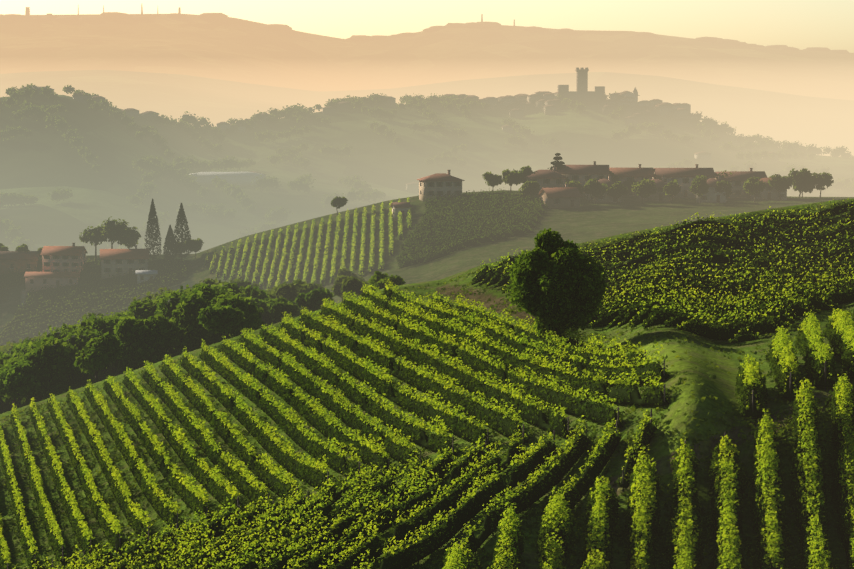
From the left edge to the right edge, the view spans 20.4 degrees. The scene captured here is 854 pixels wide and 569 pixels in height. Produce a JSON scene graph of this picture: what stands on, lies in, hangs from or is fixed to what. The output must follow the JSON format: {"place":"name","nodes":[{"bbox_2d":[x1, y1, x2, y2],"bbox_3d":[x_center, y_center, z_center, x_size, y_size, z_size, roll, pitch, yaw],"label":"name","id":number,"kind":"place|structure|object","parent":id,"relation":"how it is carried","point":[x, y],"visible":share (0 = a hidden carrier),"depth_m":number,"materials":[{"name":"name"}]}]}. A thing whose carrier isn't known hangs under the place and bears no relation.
{"place":"outdoors","nodes":[
{"label":"outdoors","id":0,"kind":"place"},
{"bbox_2d":[0,14,853,568],"bbox_3d":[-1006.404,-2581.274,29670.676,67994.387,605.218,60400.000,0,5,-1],"label":"terrain","id":1,"kind":"structure","parent":0,"point":[170,68],"depth_m":2458.40,"materials":[{"name":"green plant"}]},
{"bbox_2d":[0,243,157,291],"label":"farmhouses","id":2,"kind":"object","parent":1,"relation":"on","point":[63,265],"visible":0.96,"depth_m":775.08,"materials":[{"name":"paint"}]},
{"bbox_2d":[0,258,190,345],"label":"hillside","id":3,"kind":"structure","parent":1,"relation":"on","point":[90,270],"depth_m":760.54,"materials":[{"name":"green plant"}]},
{"bbox_2d":[0,257,191,344],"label":"vineyard shoots","id":4,"kind":"object","parent":3,"relation":"on","point":[88,295],"visible":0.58,"depth_m":759.76,"materials":[{"name":"green plant"}]},
{"bbox_2d":[0,257,191,342],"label":"vineyard","id":5,"kind":"object","parent":1,"relation":"on","point":[89,296],"visible":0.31,"depth_m":760.23,"materials":[{"name":"green plant"}]},
{"bbox_2d":[0,268,368,354],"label":"trees","id":6,"kind":"object","parent":1,"relation":"on","point":[343,281],"depth_m":444.33,"materials":[{"name":"green plant"}]},
{"bbox_2d":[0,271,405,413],"bbox_3d":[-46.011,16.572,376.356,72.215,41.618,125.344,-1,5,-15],"label":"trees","id":7,"kind":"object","parent":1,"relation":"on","point":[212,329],"depth_m":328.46,"materials":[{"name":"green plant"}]},
{"bbox_2d":[25,4,514,25],"bbox_3d":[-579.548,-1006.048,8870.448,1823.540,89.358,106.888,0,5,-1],"label":"towers","id":8,"kind":"structure","parent":1,"relation":"on","point":[27,12],"depth_m":8859.56,"materials":[{"name":"paint"}]},
{"bbox_2d":[204,201,411,290],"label":"vineyard","id":9,"kind":"object","parent":1,"relation":"on","point":[317,262],"visible":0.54,"depth_m":708.64,"materials":[{"name":"green plant"}]},
{"bbox_2d":[205,197,410,285],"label":"rows","id":10,"kind":"object","parent":9,"relation":"attached to","point":[313,278],"visible":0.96,"depth_m":707.75,"materials":[{"name":"green plant"}]},
{"bbox_2d":[0,288,670,568],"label":"vineyard","id":11,"kind":"object","parent":1,"relation":"on","point":[189,427],"visible":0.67,"depth_m":229.11,"materials":[{"name":"green plant"}]},
{"bbox_2d":[0,279,667,565],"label":"grapevine leaves","id":12,"kind":"object","parent":11,"relation":"on","point":[179,435],"visible":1,"depth_m":229.82,"materials":[{"name":"green plant"}]},
{"bbox_2d":[7,285,664,568],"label":"vineyard posts","id":13,"kind":"object","parent":1,"relation":"on","point":[359,462],"visible":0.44,"depth_m":194.43,"materials":[{"name":"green wood"}]},
{"bbox_2d":[45,418,656,568],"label":"vineyard","id":14,"kind":"object","parent":1,"relation":"on","point":[423,548],"visible":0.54,"depth_m":169.88,"materials":[{"name":"green plant"}]},
{"bbox_2d":[13,410,654,568],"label":"grapevine leaves","id":15,"kind":"object","parent":14,"relation":"attached to","point":[392,551],"visible":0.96,"depth_m":170.92,"materials":[{"name":"green plant"}]},
{"bbox_2d":[52,409,651,566],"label":"vineyard posts","id":16,"kind":"object","parent":1,"relation":"on","point":[420,466],"visible":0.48,"depth_m":184.53,"materials":[{"name":"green wood"}]},
{"bbox_2d":[144,153,564,259],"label":"conifer trees","id":17,"kind":"object","parent":1,"relation":"on","point":[170,241],"depth_m":778.62,"materials":[{"name":"green plant"}]},
{"bbox_2d":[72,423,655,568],"bbox_3d":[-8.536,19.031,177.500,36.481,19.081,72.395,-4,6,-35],"label":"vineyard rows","id":18,"kind":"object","parent":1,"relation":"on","point":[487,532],"visible":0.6,"depth_m":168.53,"materials":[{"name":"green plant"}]},
{"bbox_2d":[17,68,777,191],"bbox_3d":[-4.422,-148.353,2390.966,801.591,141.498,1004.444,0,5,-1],"label":"hilltop town","id":19,"kind":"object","parent":1,"relation":"on","point":[548,103],"visible":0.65,"depth_m":2805.34,"materials":[{"name":"paint"}]},
{"bbox_2d":[0,165,833,260],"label":"farm trees","id":20,"kind":"object","parent":1,"relation":"on","point":[789,181],"depth_m":739.43,"materials":[{"name":"green plant"}]},
{"bbox_2d":[0,12,848,53],"bbox_3d":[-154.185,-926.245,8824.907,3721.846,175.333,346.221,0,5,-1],"label":"ridge trees","id":21,"kind":"object","parent":1,"relation":"on","point":[221,18],"visible":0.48,"depth_m":8832.72,"materials":[{"name":"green plant"}]},
{"bbox_2d":[0,202,853,568],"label":"grass tufts","id":22,"kind":"object","parent":1,"relation":"on","point":[752,554],"visible":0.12,"depth_m":193.55,"materials":[{"name":"green plant"}]},
{"bbox_2d":[0,83,853,254],"bbox_3d":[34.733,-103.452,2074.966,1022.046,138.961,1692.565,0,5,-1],"label":"ridge trees","id":23,"kind":"object","parent":1,"relation":"on","point":[227,184],"visible":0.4,"depth_m":2374.50,"materials":[{"name":"green plant"}]},
{"bbox_2d":[389,170,464,219],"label":"farmhouse","id":24,"kind":"object","parent":1,"relation":"on","point":[436,184],"depth_m":730.83,"materials":[{"name":"paint"}]},
{"bbox_2d":[396,191,548,268],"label":"vineyard","id":25,"kind":"object","parent":1,"relation":"on","point":[510,232],"visible":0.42,"depth_m":678.58,"materials":[{"name":"green plant"}]},
{"bbox_2d":[399,188,547,261],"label":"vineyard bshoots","id":26,"kind":"object","parent":25,"relation":"on","point":[484,212],"visible":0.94,"depth_m":679.25,"materials":[{"name":"green plant"}]},
{"bbox_2d":[516,237,595,330],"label":"ridge tree","id":27,"kind":"object","parent":1,"relation":"on","point":[554,309],"visible":0.1,"depth_m":223.87,"materials":[{"name":"green plant"}]},
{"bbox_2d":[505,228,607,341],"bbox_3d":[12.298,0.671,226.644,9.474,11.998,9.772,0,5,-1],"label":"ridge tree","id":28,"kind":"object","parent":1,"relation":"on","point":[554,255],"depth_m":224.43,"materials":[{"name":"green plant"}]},
{"bbox_2d":[441,386,853,568],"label":"vineyard","id":29,"kind":"object","parent":1,"relation":"on","point":[756,513],"visible":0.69,"depth_m":157.86,"materials":[{"name":"green plant"}]},
{"bbox_2d":[442,371,853,568],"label":"grapevine leaves","id":30,"kind":"object","parent":29,"relation":"attached to","point":[768,453],"visible":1,"depth_m":156.68,"materials":[{"name":"green plant"}]},
{"bbox_2d":[524,161,786,207],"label":"village houses","id":31,"kind":"structure","parent":1,"relation":"on","point":[555,191],"depth_m":741.75,"materials":[{"name":"paint"}]},
{"bbox_2d":[462,392,853,561],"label":"vineyard posts","id":32,"kind":"object","parent":1,"relation":"on","point":[726,476],"visible":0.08,"depth_m":162.42,"materials":[{"name":"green wood"}]},
{"bbox_2d":[471,200,853,343],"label":"vineyard","id":33,"kind":"object","parent":1,"relation":"on","point":[731,331],"visible":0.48,"depth_m":269.39,"materials":[{"name":"green plant"}]},
{"bbox_2d":[471,198,853,335],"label":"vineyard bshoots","id":34,"kind":"object","parent":33,"relation":"on","point":[740,273],"visible":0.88,"depth_m":258.16,"materials":[{"name":"green plant"}]},
{"bbox_2d":[752,361,825,418],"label":"vineyard posts","id":35,"kind":"object","parent":1,"relation":"on","point":[790,390],"visible":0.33,"depth_m":173.71,"materials":[{"name":"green wood"}]},
{"bbox_2d":[734,311,853,415],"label":"vineyard","id":36,"kind":"object","parent":1,"relation":"on","point":[834,343],"visible":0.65,"depth_m":181.92,"materials":[{"name":"green plant"}]},
{"bbox_2d":[739,308,853,408],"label":"grapevine leaves","id":37,"kind":"object","parent":36,"relation":"attached to","point":[783,342],"visible":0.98,"depth_m":185.00,"materials":[{"name":"green plant"}]},
{"bbox_2d":[741,326,853,416],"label":"stems","id":38,"kind":"object","parent":1,"relation":"on","point":[755,413],"visible":0.23,"depth_m":174.78,"materials":[{"name":"brown wood"}]},
{"bbox_2d":[0,0,853,52],"label":"sky","id":39,"kind":"structure","parent":0,"point":[800,24],"materials":[{"name":"beige"}]}
]}

